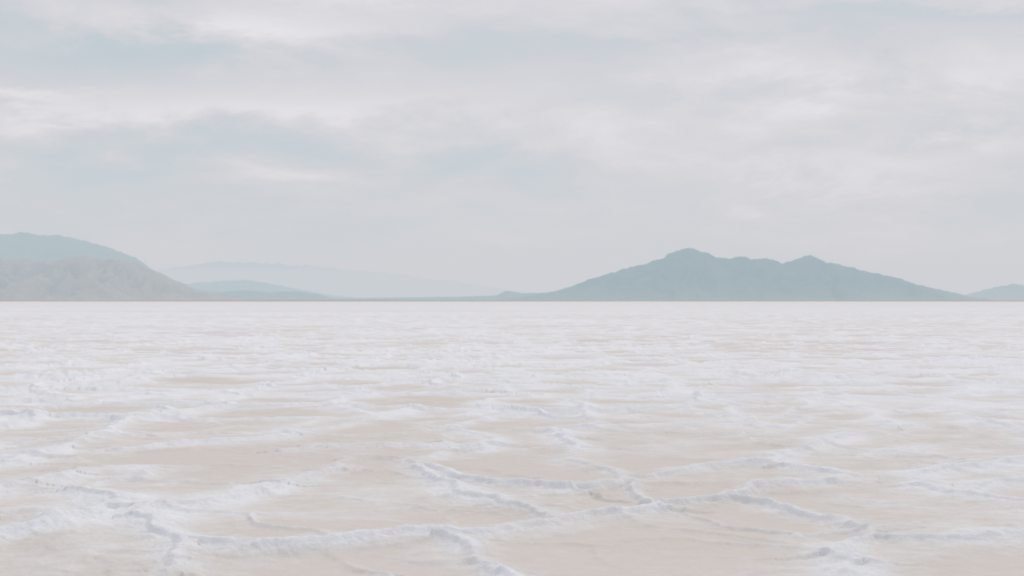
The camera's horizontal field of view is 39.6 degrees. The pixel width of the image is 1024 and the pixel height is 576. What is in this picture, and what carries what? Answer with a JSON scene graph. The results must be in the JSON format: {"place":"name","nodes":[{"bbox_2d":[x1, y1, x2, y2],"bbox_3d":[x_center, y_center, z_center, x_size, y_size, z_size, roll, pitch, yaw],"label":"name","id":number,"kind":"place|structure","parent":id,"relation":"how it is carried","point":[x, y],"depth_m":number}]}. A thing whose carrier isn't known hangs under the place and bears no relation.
{"place":"outdoors","nodes":[
{"label":"outdoors","id":0,"kind":"place"},
{"bbox_2d":[0,232,218,292],"bbox_3d":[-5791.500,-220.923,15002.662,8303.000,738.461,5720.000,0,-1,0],"label":"mountain range","id":1,"kind":"structure","parent":0,"point":[29,246],"depth_m":14825.31},
{"bbox_2d":[0,256,244,299],"bbox_3d":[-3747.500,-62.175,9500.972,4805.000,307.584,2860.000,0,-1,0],"label":"desert hill","id":2,"kind":"structure","parent":0,"point":[84,278],"depth_m":9214.01},
{"bbox_2d":[155,261,532,297],"bbox_3d":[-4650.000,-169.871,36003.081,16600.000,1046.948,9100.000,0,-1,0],"label":"mountain range","id":3,"kind":"structure","parent":0,"point":[348,283],"depth_m":35351.02},
{"bbox_2d":[0,301,1023,575],"bbox_3d":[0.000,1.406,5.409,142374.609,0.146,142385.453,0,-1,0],"label":"salt flat ground","id":4,"kind":"structure","parent":0,"point":[510,437],"depth_m":14.36},
{"bbox_2d":[185,280,354,297],"bbox_3d":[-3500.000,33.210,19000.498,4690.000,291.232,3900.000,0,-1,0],"label":"mountain range","id":5,"kind":"structure","parent":4,"relation":"on","point":[227,285],"depth_m":18842.13},
{"bbox_2d":[211,290,537,299],"bbox_3d":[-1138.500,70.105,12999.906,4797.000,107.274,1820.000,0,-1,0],"label":"foothills","id":6,"kind":"structure","parent":4,"relation":"on","point":[260,295],"depth_m":12862.19},
{"bbox_2d":[0,300,1023,300],"bbox_3d":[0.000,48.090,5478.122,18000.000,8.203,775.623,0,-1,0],"label":"mud shore","id":7,"kind":"structure","parent":0,"point":[387,300],"depth_m":5336.77},
{"bbox_2d":[0,0,1023,294],"label":"sky","id":8,"kind":"structure","parent":0,"point":[535,146]},
{"bbox_2d":[496,248,989,300],"bbox_3d":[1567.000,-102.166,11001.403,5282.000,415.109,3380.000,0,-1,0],"label":"rocky mountain","id":9,"kind":"structure","parent":0,"point":[688,274],"depth_m":10491.88},
{"bbox_2d":[965,284,1023,299],"bbox_3d":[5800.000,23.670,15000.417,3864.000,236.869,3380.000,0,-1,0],"label":"mountain range","id":10,"kind":"structure","parent":0,"point":[1012,292],"depth_m":14695.65}
]}

